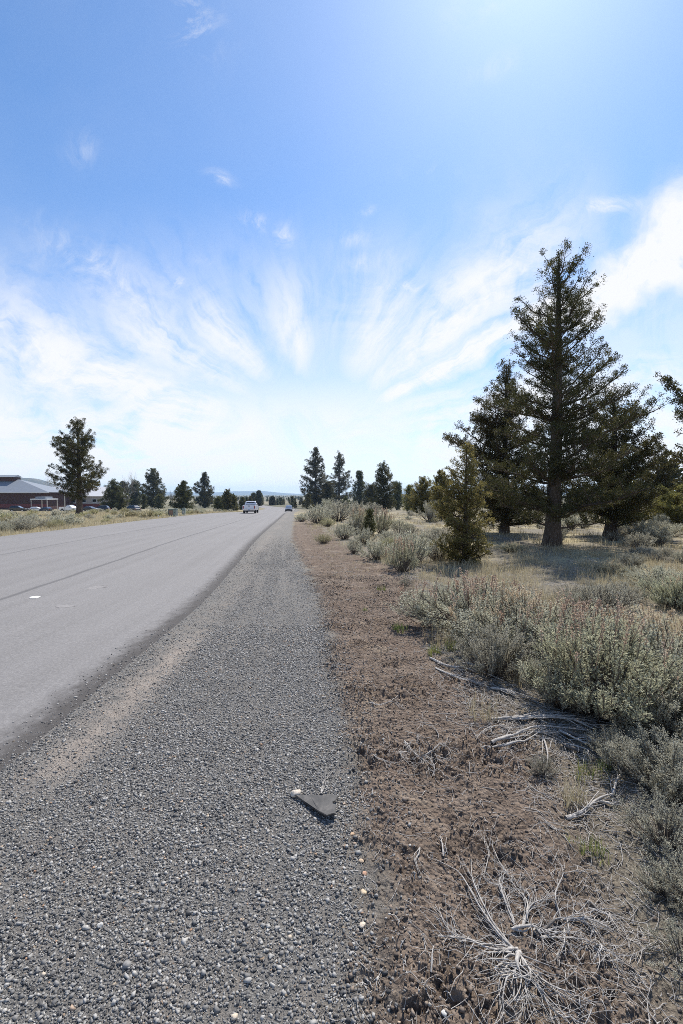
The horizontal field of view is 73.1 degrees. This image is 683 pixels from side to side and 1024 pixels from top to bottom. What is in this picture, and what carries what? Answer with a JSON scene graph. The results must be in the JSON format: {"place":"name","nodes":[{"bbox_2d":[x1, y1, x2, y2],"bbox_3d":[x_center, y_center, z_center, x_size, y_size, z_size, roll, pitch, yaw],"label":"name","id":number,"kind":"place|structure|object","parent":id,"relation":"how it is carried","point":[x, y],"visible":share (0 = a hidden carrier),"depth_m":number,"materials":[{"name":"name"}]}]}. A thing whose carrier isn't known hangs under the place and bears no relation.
{"place":"outdoors","nodes":[
{"label":"outdoors","id":0,"kind":"place"},
{"bbox_2d":[21,478,57,486],"bbox_3d":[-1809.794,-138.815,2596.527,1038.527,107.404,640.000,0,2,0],"label":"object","id":1,"kind":"structure","parent":0,"point":[37,481],"depth_m":2571.45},
{"bbox_2d":[0,495,264,535],"bbox_3d":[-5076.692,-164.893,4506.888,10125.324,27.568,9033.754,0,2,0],"label":"verge ground","id":2,"kind":"structure","parent":0,"point":[166,506],"depth_m":208.83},
{"bbox_2d":[11,517,39,530],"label":"sagebrush","id":3,"kind":"object","parent":2,"relation":"on","point":[26,524],"visible":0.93,"depth_m":25.10,"materials":[{"name":"green plant"}]},
{"bbox_2d":[0,475,72,508],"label":"red barn","id":4,"kind":"structure","parent":2,"relation":"on","point":[15,490],"depth_m":168.53,"materials":[{"name":"grey metal"}]},
{"bbox_2d":[64,513,85,524],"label":"sagebrush","id":5,"kind":"object","parent":2,"relation":"on","point":[71,519],"visible":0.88,"depth_m":31.52,"materials":[{"name":"green plant"}]},
{"bbox_2d":[45,417,108,513],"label":"juniper tree","id":6,"kind":"object","parent":2,"relation":"on","point":[77,488],"visible":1,"depth_m":58.49,"materials":[{"name":"green plant"}]},
{"bbox_2d":[55,487,125,507],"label":"white building","id":7,"kind":"structure","parent":2,"relation":"on","point":[93,498],"depth_m":184.99,"materials":[{"name":"grey"}]},
{"bbox_2d":[97,478,132,510],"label":"juniper tree","id":8,"kind":"object","parent":2,"relation":"on","point":[114,493],"visible":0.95,"depth_m":145.71,"materials":[{"name":"green plant"}]},
{"bbox_2d":[125,479,142,505],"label":"juniper tree","id":9,"kind":"object","parent":2,"relation":"on","point":[135,496],"visible":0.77,"depth_m":258.96,"materials":[{"name":"green plant"}]},
{"bbox_2d":[136,468,168,507],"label":"juniper tree","id":10,"kind":"object","parent":2,"relation":"on","point":[153,479],"visible":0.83,"depth_m":216.99,"materials":[{"name":"green plant"}]},
{"bbox_2d":[153,493,165,508],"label":"juniper tree","id":11,"kind":"object","parent":2,"relation":"on","point":[159,499],"visible":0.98,"depth_m":199.60,"materials":[{"name":"green plant"}]},
{"bbox_2d":[168,480,196,509],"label":"juniper tree","id":12,"kind":"object","parent":2,"relation":"on","point":[183,493],"visible":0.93,"depth_m":123.36,"materials":[{"name":"green plant"}]},
{"bbox_2d":[191,472,213,507],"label":"juniper tree","id":13,"kind":"object","parent":2,"relation":"on","point":[203,494],"visible":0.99,"depth_m":237.19,"materials":[{"name":"green plant"}]},
{"bbox_2d":[221,488,233,509],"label":"juniper tree","id":14,"kind":"object","parent":2,"relation":"on","point":[227,500],"visible":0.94,"depth_m":135.70,"materials":[{"name":"green plant"}]},
{"bbox_2d":[0,510,682,690],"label":"dry grass","id":15,"kind":"structure","parent":2,"relation":"on","point":[484,566],"depth_m":11.97,"materials":[{"name":"plant"}]},
{"bbox_2d":[0,496,295,770],"bbox_3d":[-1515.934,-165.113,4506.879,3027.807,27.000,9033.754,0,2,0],"label":"road","id":16,"kind":"structure","parent":0,"point":[150,573],"depth_m":7.82,"materials":[{"name":"asphalt"}]},
{"bbox_2d":[242,501,258,512],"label":"pickup truck","id":17,"kind":"object","parent":16,"relation":"on","point":[250,506],"visible":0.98,"depth_m":70.92,"materials":[{"name":"silver metal"}]},
{"bbox_2d":[0,505,368,1023],"bbox_3d":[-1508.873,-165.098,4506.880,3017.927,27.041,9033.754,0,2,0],"label":"gravel shoulder","id":18,"kind":"object","parent":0,"point":[287,526],"visible":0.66,"depth_m":2.33},
{"bbox_2d":[295,795,337,816],"bbox_3d":[-0.138,1.568,2.464,0.242,0.023,0.187,2,-1,0],"label":"rubber flap","id":19,"kind":"object","parent":18,"relation":"on","point":[324,805],"visible":1,"depth_m":2.48,"materials":[{"name":"rubber"}]},
{"bbox_2d":[141,491,302,494],"bbox_3d":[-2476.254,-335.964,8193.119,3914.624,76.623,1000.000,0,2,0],"label":"hills","id":20,"kind":"structure","parent":0,"point":[247,493],"depth_m":7912.03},
{"bbox_2d":[0,537,452,1023],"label":"gravel","id":21,"kind":"structure","parent":0,"point":[201,970],"depth_m":2.27,"materials":[{"name":"gravel"}]},
{"bbox_2d":[0,0,682,494],"label":"sky","id":22,"kind":"structure","parent":0,"point":[240,239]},
{"bbox_2d":[192,495,682,1023],"bbox_3d":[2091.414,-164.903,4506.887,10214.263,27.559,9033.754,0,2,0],"label":"ground","id":23,"kind":"structure","parent":0,"point":[492,777],"depth_m":2.34,"materials":[{"name":"soil"}]},
{"bbox_2d":[300,503,336,523],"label":"sagebrush","id":24,"kind":"object","parent":23,"relation":"on","point":[315,514],"visible":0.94,"depth_m":34.83,"materials":[{"name":"green plant"}]},
{"bbox_2d":[298,446,339,506],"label":"juniper tree","id":25,"kind":"object","parent":23,"relation":"on","point":[314,490],"visible":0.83,"depth_m":216.48,"materials":[{"name":"green plant"}]},
{"bbox_2d":[314,533,334,543],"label":"rabbitbrush","id":26,"kind":"object","parent":23,"relation":"on","point":[323,539],"visible":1,"depth_m":17.85,"materials":[{"name":"green plant"}]},
{"bbox_2d":[318,480,335,505],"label":"juniper tree","id":27,"kind":"object","parent":23,"relation":"on","point":[327,494],"visible":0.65,"depth_m":216.81,"materials":[{"name":"green plant"}]},
{"bbox_2d":[320,500,355,521],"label":"sagebrush","id":28,"kind":"object","parent":23,"relation":"on","point":[343,508],"visible":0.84,"depth_m":38.48,"materials":[{"name":"green plant"}]},
{"bbox_2d":[327,450,353,506],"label":"juniper tree","id":29,"kind":"object","parent":23,"relation":"on","point":[342,482],"visible":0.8,"depth_m":259.08,"materials":[{"name":"green plant"}]},
{"bbox_2d":[3,552,682,1023],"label":"twig litter","id":30,"kind":"object","parent":23,"relation":"on","point":[567,826],"visible":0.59,"depth_m":2.22,"materials":[{"name":"brown wood"}]},
{"bbox_2d":[330,522,357,539],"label":"sagebrush","id":31,"kind":"object","parent":23,"relation":"on","point":[346,532],"visible":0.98,"depth_m":19.83,"materials":[{"name":"green plant"}]},
{"bbox_2d":[344,537,363,553],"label":"sagebrush","id":32,"kind":"object","parent":23,"relation":"on","point":[351,545],"visible":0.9,"depth_m":14.41,"materials":[{"name":"green plant"}]},
{"bbox_2d":[349,470,369,506],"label":"juniper tree","id":33,"kind":"object","parent":23,"relation":"on","point":[361,485],"visible":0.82,"depth_m":216.85,"materials":[{"name":"green plant"}]},
{"bbox_2d":[349,505,369,532],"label":"sagebrush","id":34,"kind":"object","parent":23,"relation":"on","point":[360,512],"visible":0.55,"depth_m":23.20,"materials":[{"name":"green plant"}]},
{"bbox_2d":[352,528,379,544],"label":"sagebrush","id":35,"kind":"object","parent":23,"relation":"on","point":[364,536],"visible":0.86,"depth_m":17.20,"materials":[{"name":"green plant"}]},
{"bbox_2d":[362,508,376,536],"bbox_3d":[1.312,0.604,21.363,0.728,1.629,0.894,0,2,0],"label":"juniper sapling","id":36,"kind":"object","parent":23,"relation":"on","point":[371,523],"visible":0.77,"depth_m":21.36,"materials":[{"name":"green plant"}]},
{"bbox_2d":[361,484,377,509],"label":"juniper tree","id":37,"kind":"object","parent":23,"relation":"on","point":[370,492],"visible":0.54,"depth_m":170.45,"materials":[{"name":"green plant"}]},
{"bbox_2d":[355,539,392,559],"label":"sagebrush","id":38,"kind":"object","parent":23,"relation":"on","point":[376,550],"visible":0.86,"depth_m":12.67,"materials":[{"name":"green plant"}]},
{"bbox_2d":[366,460,397,510],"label":"juniper tree","id":39,"kind":"object","parent":23,"relation":"on","point":[381,488],"visible":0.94,"depth_m":123.06,"materials":[{"name":"green plant"}]},
{"bbox_2d":[373,507,393,534],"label":"sagebrush","id":40,"kind":"object","parent":23,"relation":"on","point":[383,523],"visible":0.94,"depth_m":22.41,"materials":[{"name":"green plant"}]},
{"bbox_2d":[376,529,404,542],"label":"sagebrush","id":41,"kind":"object","parent":23,"relation":"on","point":[386,535],"visible":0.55,"depth_m":16.90,"materials":[{"name":"green plant"}]},
{"bbox_2d":[391,480,402,509],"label":"juniper tree","id":42,"kind":"object","parent":23,"relation":"on","point":[398,498],"visible":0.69,"depth_m":157.91,"materials":[{"name":"green plant"}]},
{"bbox_2d":[388,518,411,532],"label":"sagebrush","id":43,"kind":"object","parent":23,"relation":"on","point":[398,524],"visible":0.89,"depth_m":23.07,"materials":[{"name":"green plant"}]},
{"bbox_2d":[383,535,420,571],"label":"sagebrush","id":44,"kind":"object","parent":23,"relation":"on","point":[403,566],"visible":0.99,"depth_m":10.65,"materials":[{"name":"green plant"}]},
{"bbox_2d":[402,483,416,511],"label":"juniper tree","id":45,"kind":"object","parent":23,"relation":"on","point":[406,506],"visible":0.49,"depth_m":109.77,"materials":[{"name":"green plant"}]},
{"bbox_2d":[384,528,435,564],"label":"sagebrush","id":46,"kind":"object","parent":23,"relation":"on","point":[424,550],"visible":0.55,"depth_m":11.70,"materials":[{"name":"green plant"}]},
{"bbox_2d":[401,476,431,513],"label":"juniper tree","id":47,"kind":"object","parent":23,"relation":"on","point":[422,495],"visible":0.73,"depth_m":61.95,"materials":[{"name":"green plant"}]},
{"bbox_2d":[416,500,438,521],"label":"sagebrush","id":48,"kind":"object","parent":23,"relation":"on","point":[429,514],"visible":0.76,"depth_m":36.54,"materials":[{"name":"green plant"}]},
{"bbox_2d":[390,739,467,776],"bbox_3d":[0.574,1.550,2.970,0.447,0.096,0.464,2,3,38],"label":"twig bunch","id":49,"kind":"object","parent":23,"relation":"on","point":[426,754],"visible":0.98,"depth_m":2.92,"materials":[{"name":"grey wood"}]},
{"bbox_2d":[426,526,451,541],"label":"sagebrush","id":50,"kind":"object","parent":23,"relation":"on","point":[439,533],"visible":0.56,"depth_m":16.89,"materials":[{"name":"grey plant"}]},
{"bbox_2d":[420,533,458,560],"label":"sagebrush","id":51,"kind":"object","parent":23,"relation":"on","point":[435,550],"visible":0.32,"depth_m":12.61,"materials":[{"name":"grey plant"}]},
{"bbox_2d":[410,582,472,615],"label":"sagebrush","id":52,"kind":"object","parent":23,"relation":"on","point":[449,592],"visible":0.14,"depth_m":6.61,"materials":[{"name":"green plant"}]},
{"bbox_2d":[427,469,456,519],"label":"juniper tree","id":53,"kind":"object","parent":23,"relation":"on","point":[436,495],"visible":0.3,"depth_m":41.87,"materials":[{"name":"green plant"}]},
{"bbox_2d":[428,441,496,564],"bbox_3d":[3.188,-0.108,12.054,1.612,3.520,1.916,1,3,26],"label":"juniper tree","id":54,"kind":"object","parent":23,"relation":"on","point":[464,526],"visible":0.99,"depth_m":11.93,"materials":[{"name":"green plant"}]},
{"bbox_2d":[435,667,491,687],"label":"dead branch","id":55,"kind":"object","parent":23,"relation":"on","point":[466,679],"visible":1,"depth_m":4.14,"materials":[{"name":"grey wood"}]},
{"bbox_2d":[429,657,505,681],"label":"dead branch","id":56,"kind":"object","parent":23,"relation":"on","point":[446,665],"visible":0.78,"depth_m":4.47,"materials":[{"name":"grey wood"}]},
{"bbox_2d":[387,567,552,633],"bbox_3d":[1.697,1.129,5.844,2.084,0.786,1.651,-1,3,-26],"label":"sagebrush","id":57,"kind":"object","parent":23,"relation":"on","point":[423,611],"visible":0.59,"depth_m":5.81,"materials":[{"name":"green plant"}]},
{"bbox_2d":[461,690,513,723],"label":"grass tuft","id":58,"kind":"object","parent":23,"relation":"on","point":[489,709],"visible":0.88,"depth_m":3.43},
{"bbox_2d":[444,617,542,678],"bbox_3d":[1.417,1.290,4.333,0.913,0.545,0.666,1,2,17],"label":"sagebrush","id":59,"kind":"object","parent":23,"relation":"on","point":[497,650],"visible":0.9,"depth_m":4.25,"materials":[{"name":"green plant"}]},
{"bbox_2d":[309,575,682,1023],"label":"soil clods","id":60,"kind":"object","parent":23,"relation":"on","point":[469,988],"visible":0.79,"depth_m":2.13,"materials":[{"name":"soil"}]},
{"bbox_2d":[442,358,549,533],"bbox_3d":[8.074,-3.299,23.954,5.484,9.365,5.482,-2,3,-43],"label":"juniper tree","id":61,"kind":"object","parent":23,"relation":"on","point":[492,443],"visible":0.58,"depth_m":23.29,"materials":[{"name":"green plant"}]},
{"bbox_2d":[440,578,582,651],"bbox_3d":[1.946,1.142,5.087,1.368,0.787,1.727,2,3,36],"label":"sagebrush","id":62,"kind":"object","parent":23,"relation":"on","point":[522,605],"visible":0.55,"depth_m":4.90,"materials":[{"name":"green plant"}]},
{"bbox_2d":[496,541,528,552],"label":"sagebrush","id":63,"kind":"object","parent":23,"relation":"on","point":[512,546],"visible":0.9,"depth_m":14.48,"materials":[{"name":"green plant"}]},
{"bbox_2d":[481,719,550,749],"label":"dead branch","id":64,"kind":"object","parent":23,"relation":"on","point":[511,742],"visible":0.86,"depth_m":3.10,"materials":[{"name":"grey wood"}]},
{"bbox_2d":[491,707,564,720],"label":"dead branch","id":65,"kind":"object","parent":23,"relation":"on","point":[506,717],"visible":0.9,"depth_m":3.45,"materials":[{"name":"grey wood"}]},
{"bbox_2d":[413,826,649,1023],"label":"dead branches","id":66,"kind":"object","parent":23,"relation":"on","point":[519,955],"visible":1,"depth_m":1.72,"materials":[{"name":"grey wood"}]},
{"bbox_2d":[490,722,590,744],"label":"dead branch","id":67,"kind":"object","parent":23,"relation":"on","point":[505,737],"visible":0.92,"depth_m":3.21,"materials":[{"name":"grey wood"}]},
{"bbox_2d":[524,747,561,782],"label":"sagebrush","id":68,"kind":"object","parent":23,"relation":"on","point":[538,762],"visible":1,"depth_m":2.77,"materials":[{"name":"green plant"}]},
{"bbox_2d":[512,706,609,727],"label":"dead branch","id":69,"kind":"object","parent":23,"relation":"on","point":[547,715],"visible":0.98,"depth_m":3.41,"materials":[{"name":"grey wood"}]},
{"bbox_2d":[517,656,609,718],"bbox_3d":[1.774,1.346,3.632,0.557,0.456,0.763,-1,3,-32],"label":"sagebrush","id":70,"kind":"object","parent":23,"relation":"on","point":[553,702],"visible":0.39,"depth_m":3.58,"materials":[{"name":"green plant"}]},
{"bbox_2d":[548,588,592,607],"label":"sagebrush","id":71,"kind":"object","parent":23,"relation":"on","point":[572,596],"visible":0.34,"depth_m":6.86,"materials":[{"name":"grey plant"}]},
{"bbox_2d":[549,769,593,811],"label":"grass tuft","id":72,"kind":"object","parent":23,"relation":"on","point":[568,800],"visible":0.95,"depth_m":2.51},
{"bbox_2d":[473,237,670,546],"bbox_3d":[8.140,-4.149,17.032,6.615,11.434,6.282,2,3,39],"label":"juniper tree","id":73,"kind":"object","parent":23,"relation":"on","point":[556,469],"visible":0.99,"depth_m":16.82,"materials":[{"name":"green plant"}]},
{"bbox_2d":[561,513,584,529],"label":"sagebrush","id":74,"kind":"object","parent":23,"relation":"on","point":[574,518],"visible":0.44,"depth_m":26.28,"materials":[{"name":"grey plant"}]},
{"bbox_2d":[493,588,664,675],"bbox_3d":[2.325,1.168,4.482,1.594,0.786,1.263,-1,2,-21],"label":"sagebrush","id":75,"kind":"object","parent":23,"relation":"on","point":[584,610],"visible":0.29,"depth_m":4.52,"materials":[{"name":"green plant"}]},
{"bbox_2d":[557,728,611,766],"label":"dead branch","id":76,"kind":"object","parent":23,"relation":"on","point":[571,734],"visible":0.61,"depth_m":3.16,"materials":[{"name":"grey wood"}]},
{"bbox_2d":[563,756,609,782],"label":"grass tuft","id":77,"kind":"object","parent":23,"relation":"on","point":[580,772],"visible":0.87,"depth_m":2.75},
{"bbox_2d":[562,743,616,762],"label":"dead branch","id":78,"kind":"object","parent":23,"relation":"on","point":[567,745],"visible":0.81,"depth_m":3.03,"materials":[{"name":"grey wood"}]},
{"bbox_2d":[561,824,617,866],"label":"grass tuft","id":79,"kind":"object","parent":23,"relation":"on","point":[592,847],"visible":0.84,"depth_m":2.16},
{"bbox_2d":[514,593,682,723],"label":"sagebrush","id":80,"kind":"object","parent":23,"relation":"on","point":[607,653],"visible":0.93,"depth_m":3.39,"materials":[{"name":"green plant"}]},
{"bbox_2d":[564,765,640,819],"bbox_3d":[1.501,1.569,2.583,0.790,0.048,0.276,-2,3,-37],"label":"forked branch","id":81,"kind":"object","parent":23,"relation":"on","point":[578,813],"visible":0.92,"depth_m":2.50,"materials":[{"name":"grey wood"}]},
{"bbox_2d":[570,581,646,614],"bbox_3d":[3.750,1.248,6.611,1.135,0.520,1.233,1,2,19],"label":"sagebrush","id":82,"kind":"object","parent":23,"relation":"on","point":[599,592],"visible":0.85,"depth_m":6.60,"materials":[{"name":"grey plant"}]},
{"bbox_2d":[590,560,638,575],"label":"sagebrush","id":83,"kind":"object","parent":23,"relation":"on","point":[608,570],"visible":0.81,"depth_m":10.31,"materials":[{"name":"grey plant"}]},
{"bbox_2d":[561,382,675,535],"bbox_3d":[12.813,-2.255,21.592,4.708,7.371,5.531,0,2,0],"label":"juniper tree","id":84,"kind":"object","parent":23,"relation":"on","point":[625,510],"visible":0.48,"depth_m":20.90,"materials":[{"name":"green plant"}]},
{"bbox_2d":[583,723,664,771],"bbox_3d":[1.783,1.477,2.907,0.488,0.263,0.530,1,3,24],"label":"sagebrush","id":85,"kind":"object","parent":23,"relation":"on","point":[602,742],"visible":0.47,"depth_m":2.91,"materials":[{"name":"green plant"}]},
{"bbox_2d":[602,579,650,601],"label":"sagebrush","id":86,"kind":"object","parent":23,"relation":"on","point":[634,589],"visible":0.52,"depth_m":7.57,"materials":[{"name":"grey plant"}]},
{"bbox_2d":[614,553,646,565],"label":"sagebrush","id":87,"kind":"object","parent":23,"relation":"on","point":[636,561],"visible":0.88,"depth_m":11.52,"materials":[{"name":"grey plant"}]},
{"bbox_2d":[580,603,682,674],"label":"sagebrush","id":88,"kind":"object","parent":23,"relation":"on","point":[677,643],"visible":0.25,"depth_m":4.09,"materials":[{"name":"green plant"}]},
{"bbox_2d":[593,669,682,748],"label":"sagebrush","id":89,"kind":"object","parent":23,"relation":"on","point":[662,717],"visible":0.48,"depth_m":3.05,"materials":[{"name":"green plant"}]},
{"bbox_2d":[623,531,656,548],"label":"sagebrush","id":90,"kind":"object","parent":23,"relation":"on","point":[641,538],"visible":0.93,"depth_m":16.00,"materials":[{"name":"grey plant"}]},
{"bbox_2d":[623,546,656,555],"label":"sagebrush","id":91,"kind":"object","parent":23,"relation":"on","point":[636,550],"visible":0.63,"depth_m":13.19,"materials":[{"name":"grey plant"}]},
{"bbox_2d":[599,717,682,806],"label":"sagebrush","id":92,"kind":"object","parent":23,"relation":"on","point":[673,755],"visible":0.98,"depth_m":2.61,"materials":[{"name":"green plant"}]},
{"bbox_2d":[624,480,661,526],"bbox_3d":[18.745,-0.433,29.311,3.064,3.408,2.895,0,2,0],"label":"juniper tree","id":93,"kind":"object","parent":23,"relation":"on","point":[643,516],"visible":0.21,"depth_m":28.75,"materials":[{"name":"green plant"}]},
{"bbox_2d":[624,520,663,536],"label":"sagebrush","id":94,"kind":"object","parent":23,"relation":"on","point":[642,526],"visible":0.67,"depth_m":20.36,"materials":[{"name":"grey plant"}]},
{"bbox_2d":[609,783,682,871],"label":"sagebrush","id":95,"kind":"object","parent":23,"relation":"on","point":[668,824],"visible":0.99,"depth_m":2.23,"materials":[{"name":"green plant"}]},
{"bbox_2d":[611,564,682,587],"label":"sagebrush","id":96,"kind":"object","parent":23,"relation":"on","point":[659,572],"visible":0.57,"depth_m":8.69,"materials":[{"name":"grey plant"}]},
{"bbox_2d":[633,525,674,545],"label":"sagebrush","id":97,"kind":"object","parent":23,"relation":"on","point":[662,536],"visible":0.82,"depth_m":17.15,"materials":[{"name":"grey plant"}]},
{"bbox_2d":[629,645,682,727],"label":"sagebrush","id":98,"kind":"object","parent":23,"relation":"on","point":[672,714],"visible":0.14,"depth_m":3.25,"materials":[{"name":"green plant"}]},
{"bbox_2d":[632,857,682,911],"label":"sagebrush","id":99,"kind":"object","parent":23,"relation":"on","point":[643,879],"visible":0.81,"depth_m":1.92,"materials":[{"name":"green plant"}]},
{"bbox_2d":[635,570,682,609],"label":"sagebrush","id":100,"kind":"object","parent":23,"relation":"on","point":[673,593],"visible":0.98,"depth_m":6.95,"materials":[{"name":"green plant"}]},
{"bbox_2d":[635,915,682,980],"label":"sagebrush","id":101,"kind":"object","parent":23,"relation":"on","point":[676,935],"visible":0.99,"depth_m":1.69,"materials":[{"name":"green plant"}]},
{"bbox_2d":[637,830,682,903],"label":"sagebrush","id":102,"kind":"object","parent":23,"relation":"on","point":[679,874],"visible":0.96,"depth_m":1.94,"materials":[{"name":"green plant"}]},
{"bbox_2d":[639,442,681,515],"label":"juniper tree","id":103,"kind":"object","parent":23,"relation":"on","point":[661,476],"visible":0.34,"depth_m":32.79,"materials":[{"name":"green plant"}]},
{"bbox_2d":[645,520,679,535],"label":"sagebrush","id":104,"kind":"object","parent":23,"relation":"on","point":[662,526],"visible":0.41,"depth_m":20.49,"materials":[{"name":"grey plant"}]},
{"bbox_2d":[647,482,682,524],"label":"juniper tree","id":105,"kind":"object","parent":23,"relation":"on","point":[671,499],"visible":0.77,"depth_m":28.47,"materials":[{"name":"green plant"}]},
{"bbox_2d":[653,371,682,495],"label":"juniper tree","id":106,"kind":"object","parent":23,"relation":"on","point":[669,382],"visible":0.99,"depth_m":18.24,"materials":[{"name":"green plant"}]},
{"bbox_2d":[659,458,682,512],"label":"juniper tree","id":107,"kind":"object","parent":23,"relation":"on","point":[678,474],"visible":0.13,"depth_m":57.83,"materials":[{"name":"green plant"}]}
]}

